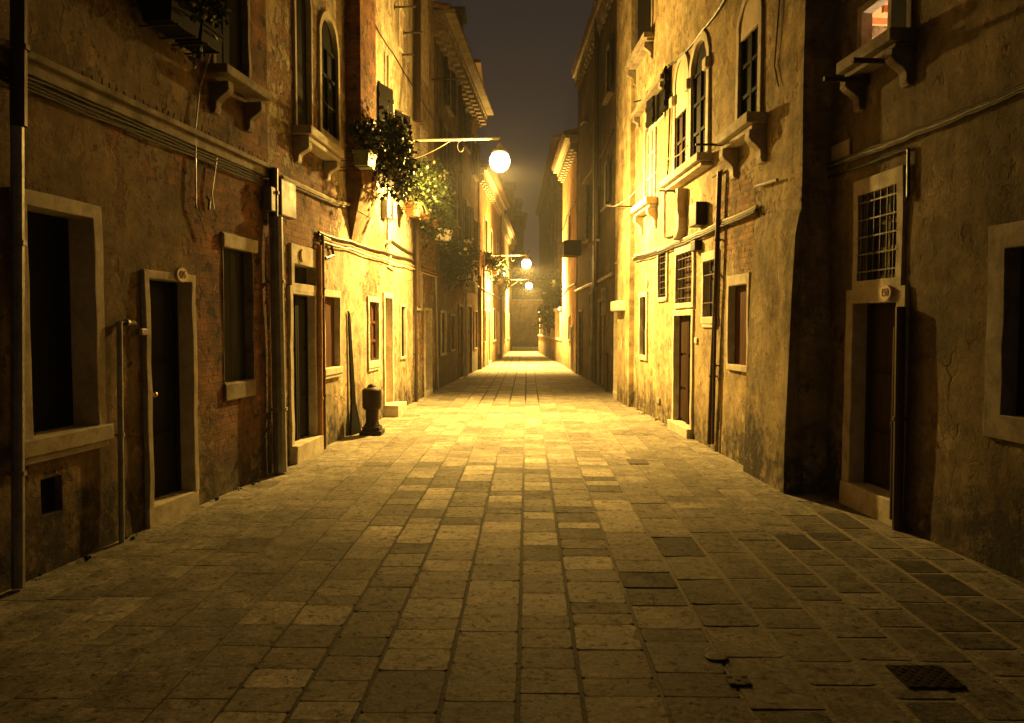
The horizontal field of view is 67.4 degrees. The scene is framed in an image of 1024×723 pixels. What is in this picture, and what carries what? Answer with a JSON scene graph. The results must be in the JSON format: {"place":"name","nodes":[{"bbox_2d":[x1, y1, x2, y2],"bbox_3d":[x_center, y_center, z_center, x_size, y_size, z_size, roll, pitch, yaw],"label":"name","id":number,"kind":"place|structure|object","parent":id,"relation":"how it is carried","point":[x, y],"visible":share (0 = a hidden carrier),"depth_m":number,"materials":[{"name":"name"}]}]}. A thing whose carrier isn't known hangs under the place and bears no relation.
{"place":"outdoors","nodes":[
{"label":"outdoors","id":0,"kind":"place"},
{"bbox_2d":[496,170,526,291],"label":"silhouetted house","id":1,"kind":"structure","parent":0,"point":[517,218],"depth_m":65.50,"materials":[{"name":"paint"}]},
{"bbox_2d":[0,350,1023,722],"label":"paving","id":2,"kind":"structure","parent":0,"point":[98,638],"depth_m":4.81,"materials":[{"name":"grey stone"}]},
{"bbox_2d":[35,473,275,580],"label":"weeds","id":3,"kind":"object","parent":2,"relation":"on","point":[90,557],"visible":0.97,"depth_m":6.08,"materials":[{"name":"green plant"}]},
{"bbox_2d":[347,311,360,434],"bbox_3d":[-2.451,0.171,11.907,0.074,1.906,0.360,1,3,16],"label":"leaning board","id":4,"kind":"object","parent":2,"relation":"on","point":[354,426],"visible":0.93,"depth_m":11.86,"materials":[{"name":"black paint"}]},
{"bbox_2d":[359,384,384,435],"bbox_3d":[-2.171,0.736,11.911,0.340,0.788,0.340,0,3,0],"label":"iron post","id":5,"kind":"object","parent":2,"relation":"on","point":[371,400],"visible":1,"depth_m":11.79,"materials":[{"name":"black metal"}]},
{"bbox_2d":[512,347,538,349],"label":"stone step","id":6,"kind":"object","parent":2,"relation":"on","point":[525,348],"visible":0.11,"depth_m":52.17,"materials":[{"name":"beige stone"}]},
{"bbox_2d":[512,299,545,346],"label":"end wall","id":7,"kind":"structure","parent":2,"relation":"on","point":[525,332],"depth_m":54.43,"materials":[{"name":"paint"}]},
{"bbox_2d":[533,265,561,333],"bbox_3d":[2.472,-2.459,37.447,2.929,4.742,5.647,0,3,0],"label":"leafy tree","id":8,"kind":"object","parent":2,"relation":"on","point":[552,298],"visible":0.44,"depth_m":36.68,"materials":[{"name":"green plant"}]},
{"bbox_2d":[538,307,561,363],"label":"garden wall","id":9,"kind":"structure","parent":2,"relation":"on","point":[550,345],"depth_m":36.72,"materials":[{"name":"paint"}]},
{"bbox_2d":[627,459,648,464],"bbox_3d":[1.556,1.247,9.508,0.241,0.020,0.324,0,3,0],"label":"drain grate","id":10,"kind":"object","parent":2,"relation":"on","point":[637,461],"visible":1,"depth_m":9.50,"materials":[{"name":"stone"}]},
{"bbox_2d":[705,653,727,662],"bbox_3d":[1.045,1.513,3.918,0.115,0.021,0.090,0,3,0],"label":"manhole cover","id":11,"kind":"object","parent":2,"relation":"on","point":[718,657],"visible":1,"depth_m":3.90,"materials":[{"name":"grey metal"}]},
{"bbox_2d":[724,675,752,687],"bbox_3d":[1.079,1.526,3.663,0.109,0.023,0.097,0,3,0],"label":"manhole cover","id":12,"kind":"object","parent":2,"relation":"on","point":[736,681],"visible":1,"depth_m":3.65,"materials":[{"name":"grey metal"}]},
{"bbox_2d":[664,506,1023,722],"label":"paving repair","id":13,"kind":"structure","parent":2,"relation":"on","point":[899,703],"depth_m":4.47,"materials":[{"name":"grey stone"}]},
{"bbox_2d":[886,665,966,689],"bbox_3d":[1.992,1.524,3.703,0.276,0.023,0.237,0,3,0],"label":"manhole cover","id":14,"kind":"object","parent":2,"relation":"on","point":[924,676],"visible":1,"depth_m":3.69,"materials":[{"name":"brown metal"}]},
{"bbox_2d":[433,0,594,275],"label":"sky","id":15,"kind":"structure","parent":0,"point":[527,50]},
{"label":"ground","id":16,"kind":"structure","parent":0,"visible":0},
{"bbox_2d":[0,0,295,592],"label":"ochre house","id":17,"kind":"structure","parent":16,"relation":"on","point":[145,209],"depth_m":6.14,"materials":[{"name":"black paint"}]},
{"bbox_2d":[40,474,62,515],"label":"window","id":18,"kind":"structure","parent":17,"relation":"in","point":[51,487],"depth_m":5.38,"materials":[{"name":"glass"}]},
{"bbox_2d":[9,187,113,465],"bbox_3d":[-3.235,-0.242,5.400,0.285,1.812,0.921,0,3,7],"label":"window","id":19,"kind":"structure","parent":17,"relation":"in","point":[65,316],"depth_m":5.61,"materials":[{"name":"black paint"}]},
{"bbox_2d":[141,269,199,528],"bbox_3d":[-3.120,0.316,6.761,0.327,2.189,0.798,0,3,7],"label":"door","id":20,"kind":"structure","parent":17,"relation":"in","point":[168,307],"depth_m":6.90,"materials":[{"name":"black paint"}]},
{"bbox_2d":[133,0,211,39],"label":"potted plant","id":21,"kind":"object","parent":17,"relation":"attached to","point":[175,19],"visible":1,"depth_m":6.27,"materials":[{"name":"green plant"}]},
{"bbox_2d":[171,0,233,68],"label":"potted plant","id":22,"kind":"object","parent":17,"relation":"attached to","point":[209,39],"visible":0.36,"depth_m":6.75,"materials":[{"name":"green plant"}]},
{"bbox_2d":[221,231,254,384],"bbox_3d":[-2.903,-0.536,7.978,0.170,1.545,0.667,0,3,7],"label":"window","id":23,"kind":"structure","parent":17,"relation":"in","point":[237,265],"depth_m":8.14,"materials":[{"name":"brown wood"}]},
{"bbox_2d":[206,0,270,132],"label":"window","id":24,"kind":"structure","parent":17,"relation":"in","point":[229,67],"depth_m":7.88,"materials":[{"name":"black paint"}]},
{"bbox_2d":[266,0,459,472],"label":"peeling house","id":25,"kind":"structure","parent":16,"relation":"on","point":[352,246],"depth_m":11.57,"materials":[{"name":"beige paint"}]},
{"bbox_2d":[288,243,316,293],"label":"window","id":26,"kind":"structure","parent":25,"relation":"in","point":[303,276],"depth_m":9.87,"materials":[{"name":"beige stone"}]},
{"bbox_2d":[292,0,312,125],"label":"window","id":27,"kind":"structure","parent":25,"relation":"in","point":[302,12],"depth_m":9.86,"materials":[{"name":"black paint"}]},
{"bbox_2d":[287,285,323,463],"bbox_3d":[-2.758,0.159,9.811,0.382,2.212,1.026,0,3,4],"label":"door","id":28,"kind":"structure","parent":25,"relation":"in","point":[305,441],"depth_m":9.97,"materials":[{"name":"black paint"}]},
{"bbox_2d":[317,11,340,147],"bbox_3d":[-2.604,-3.995,10.802,0.119,1.767,0.954,0,3,4],"label":"window","id":29,"kind":"structure","parent":25,"relation":"in","point":[329,101],"depth_m":10.88,"materials":[{"name":"black paint"}]},
{"bbox_2d":[325,289,342,378],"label":"window","id":30,"kind":"structure","parent":25,"relation":"in","point":[334,369],"depth_m":11.17,"materials":[{"name":"beige stone"}]},
{"bbox_2d":[339,114,388,170],"bbox_3d":[-2.127,-3.215,11.158,0.883,0.830,0.677,2,3,34],"label":"potted plant","id":31,"kind":"object","parent":25,"relation":"attached to","point":[369,141],"visible":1,"depth_m":10.97,"materials":[{"name":"green plant"}]},
{"bbox_2d":[366,296,380,371],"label":"window","id":32,"kind":"structure","parent":25,"relation":"in","point":[373,303],"depth_m":13.52,"materials":[{"name":"beige stone"}]},
{"bbox_2d":[376,76,393,189],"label":"window","id":33,"kind":"structure","parent":25,"relation":"in","point":[383,93],"depth_m":13.55,"materials":[{"name":"black paint"}]},
{"bbox_2d":[382,292,406,416],"bbox_3d":[-2.373,-0.125,14.431,0.686,2.325,0.800,0,3,0],"label":"door","id":34,"kind":"structure","parent":25,"relation":"in","point":[392,408],"depth_m":14.68,"materials":[{"name":"stone"}]},
{"bbox_2d":[371,100,420,216],"bbox_3d":[-1.966,-3.242,12.498,1.008,1.627,1.954,0,3,0],"label":"potted plant","id":35,"kind":"object","parent":25,"relation":"attached to","point":[400,149],"visible":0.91,"depth_m":12.14,"materials":[{"name":"green plant"}]},
{"bbox_2d":[389,104,410,198],"bbox_3d":[-2.262,-4.086,14.799,0.230,1.834,1.086,1,3,16],"label":"window","id":36,"kind":"structure","parent":25,"relation":"in","point":[397,113],"depth_m":14.96,"materials":[{"name":"green paint"}]},
{"bbox_2d":[399,304,406,359],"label":"window","id":37,"kind":"structure","parent":25,"relation":"in","point":[402,307],"depth_m":15.80,"materials":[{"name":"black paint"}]},
{"bbox_2d":[398,0,408,61],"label":"window","id":38,"kind":"structure","parent":25,"relation":"in","point":[403,40],"depth_m":15.87,"materials":[{"name":"stone"}]},
{"bbox_2d":[399,177,430,218],"bbox_3d":[-1.931,-3.286,15.259,0.768,0.812,0.792,-3,4,-45],"label":"potted plant","id":39,"kind":"object","parent":25,"relation":"attached to","point":[411,208],"visible":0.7,"depth_m":15.15,"materials":[{"name":"green plant"}]},
{"bbox_2d":[417,273,422,310],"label":"window","id":40,"kind":"structure","parent":25,"relation":"in","point":[420,308],"depth_m":17.68,"materials":[{"name":"stone"}]},
{"bbox_2d":[420,125,427,164],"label":"window","id":41,"kind":"structure","parent":25,"relation":"in","point":[423,134],"depth_m":17.93,"materials":[{"name":"wood"}]},
{"bbox_2d":[421,0,428,86],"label":"window","id":42,"kind":"structure","parent":25,"relation":"in","point":[424,3],"depth_m":18.20,"materials":[{"name":"stone"}]},
{"bbox_2d":[424,308,432,396],"bbox_3d":[-2.208,-0.221,18.556,0.500,2.133,0.958,0,3,0],"label":"door","id":43,"kind":"structure","parent":25,"relation":"in","point":[428,347],"depth_m":18.94,"materials":[{"name":"beige stone"}]},
{"bbox_2d":[409,149,448,232],"bbox_3d":[-1.865,-3.616,16.464,1.085,1.693,2.634,0,3,0],"label":"potted plant","id":44,"kind":"object","parent":25,"relation":"on","point":[434,182],"visible":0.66,"depth_m":16.05,"materials":[{"name":"green plant"}]},
{"bbox_2d":[419,151,458,268],"bbox_3d":[-1.773,-3.413,17.311,1.090,2.655,1.960,0,3,0],"label":"potted plant","id":45,"kind":"object","parent":25,"relation":"attached to","point":[432,226],"visible":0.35,"depth_m":17.28,"materials":[{"name":"green plant"}]},
{"bbox_2d":[429,208,450,240],"bbox_3d":[-1.763,-3.340,18.330,0.689,0.881,1.030,0,3,0],"label":"potted plant","id":46,"kind":"object","parent":25,"relation":"on","point":[440,228],"visible":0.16,"depth_m":18.22,"materials":[{"name":"green plant"}]},
{"bbox_2d":[442,205,458,241],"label":"potted plant","id":47,"kind":"object","parent":25,"relation":"attached to","point":[447,237],"visible":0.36,"depth_m":19.15,"materials":[{"name":"green plant"}]},
{"bbox_2d":[409,137,509,171],"bbox_3d":[-1.157,-4.107,15.028,2.233,0.797,0.416,0,3,0],"label":"street lamp","id":48,"kind":"object","parent":25,"relation":"attached to","point":[499,160],"visible":0.85,"depth_m":14.97,"materials":[{"name":"metal"}]},
{"bbox_2d":[433,1,493,389],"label":"grey house","id":49,"kind":"structure","parent":16,"relation":"on","point":[463,108],"depth_m":23.30,"materials":[{"name":"black paint"}]},
{"bbox_2d":[440,310,446,355],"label":"window","id":50,"kind":"structure","parent":49,"relation":"in","point":[443,315],"depth_m":21.31,"materials":[{"name":"black paint"}]},
{"bbox_2d":[440,119,452,182],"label":"window","id":51,"kind":"structure","parent":49,"relation":"in","point":[446,150],"depth_m":21.58,"materials":[{"name":"beige glass"}]},
{"bbox_2d":[445,57,456,117],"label":"window","id":52,"kind":"structure","parent":49,"relation":"in","point":[450,85],"depth_m":22.15,"materials":[{"name":"beige glass"}]},
{"bbox_2d":[450,314,455,351],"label":"window","id":53,"kind":"structure","parent":49,"relation":"in","point":[452,316],"depth_m":22.90,"materials":[{"name":"black paint"}]},
{"bbox_2d":[452,162,460,229],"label":"window","id":54,"kind":"structure","parent":49,"relation":"in","point":[456,174],"depth_m":23.49,"materials":[{"name":"beige glass"}]},
{"bbox_2d":[438,234,477,291],"bbox_3d":[-1.568,-2.767,21.423,1.248,1.667,3.220,0,3,0],"label":"potted plant","id":55,"kind":"object","parent":49,"relation":"on","point":[453,253],"visible":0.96,"depth_m":20.85,"materials":[{"name":"green plant"}]},
{"bbox_2d":[458,304,463,378],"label":"door","id":56,"kind":"structure","parent":49,"relation":"in","point":[460,307],"depth_m":24.74,"materials":[{"name":"brown wood"}]},
{"bbox_2d":[463,102,472,154],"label":"window","id":57,"kind":"structure","parent":49,"relation":"in","point":[467,118],"depth_m":25.80,"materials":[{"name":"beige glass"}]},
{"bbox_2d":[454,235,483,286],"bbox_3d":[-1.463,-2.975,22.851,1.364,1.550,2.788,0,3,0],"label":"potted plant","id":58,"kind":"object","parent":49,"relation":"attached to","point":[477,258],"visible":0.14,"depth_m":22.61,"materials":[{"name":"green plant"}]},
{"bbox_2d":[464,198,473,244],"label":"window","id":59,"kind":"structure","parent":49,"relation":"in","point":[468,211],"depth_m":26.25,"materials":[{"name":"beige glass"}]},
{"bbox_2d":[467,304,471,374],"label":"door","id":60,"kind":"structure","parent":49,"relation":"in","point":[469,343],"depth_m":26.76,"materials":[{"name":"brown wood"}]},
{"bbox_2d":[473,310,477,349],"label":"window","id":61,"kind":"structure","parent":49,"relation":"in","point":[475,312],"depth_m":28.30,"materials":[{"name":"beige stone"}]},
{"bbox_2d":[472,217,479,255],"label":"window","id":62,"kind":"structure","parent":49,"relation":"in","point":[476,224],"depth_m":28.10,"materials":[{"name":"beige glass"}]},
{"bbox_2d":[472,134,480,181],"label":"window","id":63,"kind":"structure","parent":49,"relation":"in","point":[476,147],"depth_m":27.99,"materials":[{"name":"beige glass"}]},
{"bbox_2d":[451,6,483,84],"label":"tall house","id":64,"kind":"structure","parent":16,"relation":"on","point":[461,13],"depth_m":33.70,"materials":[{"name":"brown paint"}]},
{"bbox_2d":[478,161,510,369],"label":"lit orange house","id":65,"kind":"structure","parent":16,"relation":"on","point":[493,203],"depth_m":32.16,"materials":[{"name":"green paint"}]},
{"bbox_2d":[485,216,487,257],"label":"window","id":66,"kind":"structure","parent":65,"relation":"in","point":[486,220],"depth_m":31.47,"materials":[{"name":"green paint"}]},
{"bbox_2d":[488,309,490,364],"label":"door","id":67,"kind":"structure","parent":65,"relation":"in","point":[489,311],"depth_m":32.90,"materials":[{"name":"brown wood"}]},
{"bbox_2d":[490,228,492,270],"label":"window","id":68,"kind":"structure","parent":65,"relation":"in","point":[491,231],"depth_m":33.72,"materials":[{"name":"green paint"}]},
{"bbox_2d":[484,251,502,271],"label":"potted plant","id":69,"kind":"object","parent":65,"relation":"on","point":[490,263],"visible":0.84,"depth_m":29.89,"materials":[{"name":"green plant"}]},
{"bbox_2d":[493,308,496,341],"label":"window","id":70,"kind":"structure","parent":65,"relation":"in","point":[494,309],"depth_m":35.25,"materials":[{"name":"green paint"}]},
{"bbox_2d":[497,312,499,353],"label":"door","id":71,"kind":"structure","parent":65,"relation":"in","point":[498,313],"depth_m":37.54,"materials":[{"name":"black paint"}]},
{"bbox_2d":[492,268,506,289],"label":"potted plant","id":72,"kind":"object","parent":65,"relation":"attached to","point":[500,279],"visible":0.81,"depth_m":34.17,"materials":[{"name":"green plant"}]},
{"bbox_2d":[489,257,509,279],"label":"potted plant","id":73,"kind":"object","parent":65,"relation":"attached to","point":[495,272],"visible":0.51,"depth_m":32.13,"materials":[{"name":"green plant"}]},
{"bbox_2d":[497,277,511,296],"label":"potted plant","id":74,"kind":"object","parent":65,"relation":"attached to","point":[507,283],"visible":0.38,"depth_m":36.55,"materials":[{"name":"green plant"}]},
{"bbox_2d":[491,255,530,268],"bbox_3d":[-0.065,-4.330,32.830,1.756,0.718,0.400,0,3,0],"label":"street lamp","id":75,"kind":"object","parent":65,"relation":"attached to","point":[526,262],"visible":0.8,"depth_m":32.74,"materials":[{"name":"metal"}]},
{"bbox_2d":[502,214,517,355],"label":"ochre house","id":76,"kind":"structure","parent":16,"relation":"on","point":[509,241],"depth_m":45.23,"materials":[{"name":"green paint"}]},
{"bbox_2d":[508,277,531,288],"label":"street lamp","id":77,"kind":"object","parent":76,"relation":"attached to","point":[528,285],"visible":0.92,"depth_m":46.74,"materials":[{"name":"metal"}]},
{"bbox_2d":[535,135,562,287],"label":"distant tall house","id":78,"kind":"structure","parent":16,"relation":"on","point":[549,210],"depth_m":57.36,"materials":[{"name":"paint"}]},
{"bbox_2d":[551,128,577,373],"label":"orange house","id":79,"kind":"structure","parent":16,"relation":"on","point":[564,167],"depth_m":28.44,"materials":[{"name":"paint"}]},
{"bbox_2d":[566,315,570,341],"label":"window","id":80,"kind":"structure","parent":79,"relation":"in","point":[569,316],"depth_m":29.09,"materials":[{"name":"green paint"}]},
{"bbox_2d":[568,211,570,239],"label":"window","id":81,"kind":"structure","parent":79,"relation":"in","point":[569,215],"depth_m":29.13,"materials":[{"name":"beige paint"}]},
{"bbox_2d":[570,325,572,369],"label":"door","id":82,"kind":"structure","parent":79,"relation":"in","point":[571,326],"depth_m":28.36,"materials":[{"name":"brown wood"}]},
{"bbox_2d":[561,0,805,392],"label":"dark house","id":83,"kind":"structure","parent":16,"relation":"on","point":[591,248],"depth_m":21.14,"materials":[{"name":"black paint"}]},
{"bbox_2d":[578,310,582,376],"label":"door","id":84,"kind":"structure","parent":83,"relation":"in","point":[580,329],"depth_m":25.76,"materials":[{"name":"black paint"}]},
{"bbox_2d":[582,185,588,243],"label":"window","id":85,"kind":"structure","parent":83,"relation":"in","point":[586,240],"depth_m":23.30,"materials":[{"name":"black paint"}]},
{"bbox_2d":[588,290,594,380],"bbox_3d":[2.386,-0.773,22.753,0.122,2.625,1.064,0,3,-2],"label":"door","id":86,"kind":"structure","parent":83,"relation":"in","point":[594,290],"depth_m":23.16,"materials":[{"name":"black paint"}]},
{"bbox_2d":[592,184,599,243],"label":"window","id":87,"kind":"structure","parent":83,"relation":"in","point":[598,186],"depth_m":21.05,"materials":[{"name":"black paint"}]},
{"bbox_2d":[597,298,604,384],"bbox_3d":[2.443,-0.551,20.906,0.119,2.319,0.928,0,3,-2],"label":"door","id":88,"kind":"structure","parent":83,"relation":"in","point":[600,331],"depth_m":21.12,"materials":[{"name":"brown wood"}]},
{"bbox_2d":[601,287,605,314],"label":"window","id":89,"kind":"structure","parent":83,"relation":"in","point":[603,291],"depth_m":20.37,"materials":[{"name":"black paint"}]},
{"bbox_2d":[600,155,610,212],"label":"window","id":90,"kind":"structure","parent":83,"relation":"in","point":[607,165],"depth_m":19.24,"materials":[{"name":"black paint"}]},
{"bbox_2d":[602,33,612,105],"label":"window","id":91,"kind":"structure","parent":83,"relation":"in","point":[609,50],"depth_m":18.91,"materials":[{"name":"black paint"}]},
{"bbox_2d":[607,0,886,493],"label":"golden house","id":92,"kind":"structure","parent":16,"relation":"on","point":[720,306],"depth_m":9.75,"materials":[{"name":"beige paint"}]},
{"bbox_2d":[613,311,616,398],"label":"door","id":93,"kind":"structure","parent":92,"relation":"in","point":[615,313],"depth_m":17.97,"materials":[{"name":"stone"}]},
{"bbox_2d":[624,0,654,85],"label":"window","id":94,"kind":"structure","parent":92,"relation":"in","point":[644,35],"depth_m":14.85,"materials":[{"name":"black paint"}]},
{"bbox_2d":[638,291,648,360],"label":"window","id":95,"kind":"structure","parent":92,"relation":"in","point":[643,304],"depth_m":15.08,"materials":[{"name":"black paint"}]},
{"bbox_2d":[643,115,656,197],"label":"window","id":96,"kind":"structure","parent":92,"relation":"in","point":[650,134],"depth_m":14.42,"materials":[{"name":"stone"}]},
{"bbox_2d":[645,66,667,127],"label":"window","id":97,"kind":"structure","parent":92,"relation":"in","point":[656,106],"depth_m":13.69,"materials":[{"name":"black paint"}]},
{"bbox_2d":[656,247,668,301],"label":"window","id":98,"kind":"structure","parent":92,"relation":"in","point":[662,265],"depth_m":13.40,"materials":[{"name":"beige glass"}]},
{"bbox_2d":[667,309,694,438],"bbox_3d":[2.770,0.171,12.009,0.384,1.962,1.181,0,3,-3],"label":"door","id":99,"kind":"structure","parent":92,"relation":"in","point":[683,321],"depth_m":12.20,"materials":[{"name":"beige stone"}]},
{"bbox_2d":[672,52,689,170],"bbox_3d":[2.687,-3.869,12.050,0.113,1.899,0.905,0,3,-2],"label":"window","id":100,"kind":"structure","parent":92,"relation":"in","point":[680,111],"depth_m":12.10,"materials":[{"name":"beige stone"}]},
{"bbox_2d":[674,240,695,308],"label":"window","id":101,"kind":"structure","parent":92,"relation":"in","point":[684,260],"depth_m":12.06,"materials":[{"name":"beige stone"}]},
{"bbox_2d":[688,30,710,158],"bbox_3d":[2.729,-3.748,11.069,0.116,1.952,1.016,0,3,-2],"label":"window","id":102,"kind":"structure","parent":92,"relation":"in","point":[699,104],"depth_m":11.13,"materials":[{"name":"black paint"}]},
{"bbox_2d":[700,249,719,327],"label":"window","id":103,"kind":"structure","parent":92,"relation":"in","point":[707,258],"depth_m":10.80,"materials":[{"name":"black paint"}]},
{"bbox_2d":[726,272,751,371],"bbox_3d":[2.830,-0.475,9.420,0.157,1.187,0.805,0,3,-2],"label":"window","id":104,"kind":"structure","parent":92,"relation":"in","point":[738,297],"depth_m":9.60,"materials":[{"name":"beige stone"}]},
{"bbox_2d":[735,0,763,120],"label":"window","id":105,"kind":"structure","parent":92,"relation":"in","point":[749,76],"depth_m":9.03,"materials":[{"name":"black paint"}]},
{"bbox_2d":[823,0,1023,582],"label":"shadowed house","id":106,"kind":"structure","parent":16,"relation":"on","point":[925,413],"depth_m":6.03,"materials":[{"name":"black paint"}]},
{"bbox_2d":[839,285,908,526],"bbox_3d":[3.337,0.374,6.849,0.347,2.062,0.978,0,3,-4],"label":"door","id":107,"kind":"structure","parent":106,"relation":"in","point":[870,319],"depth_m":7.08,"materials":[{"name":"brown wood"}]},
{"bbox_2d":[836,0,915,112],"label":"window","id":108,"kind":"structure","parent":106,"relation":"in","point":[895,44],"depth_m":6.52,"materials":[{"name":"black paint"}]},
{"bbox_2d":[852,165,906,290],"bbox_3d":[3.290,-1.137,6.753,0.200,1.017,0.794,0,3,-4],"label":"window","id":109,"kind":"structure","parent":106,"relation":"in","point":[879,204],"depth_m":6.79,"materials":[{"name":"beige glass"}]},
{"bbox_2d":[982,220,1023,443],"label":"window","id":110,"kind":"structure","parent":106,"relation":"in","point":[1003,414],"depth_m":5.21,"materials":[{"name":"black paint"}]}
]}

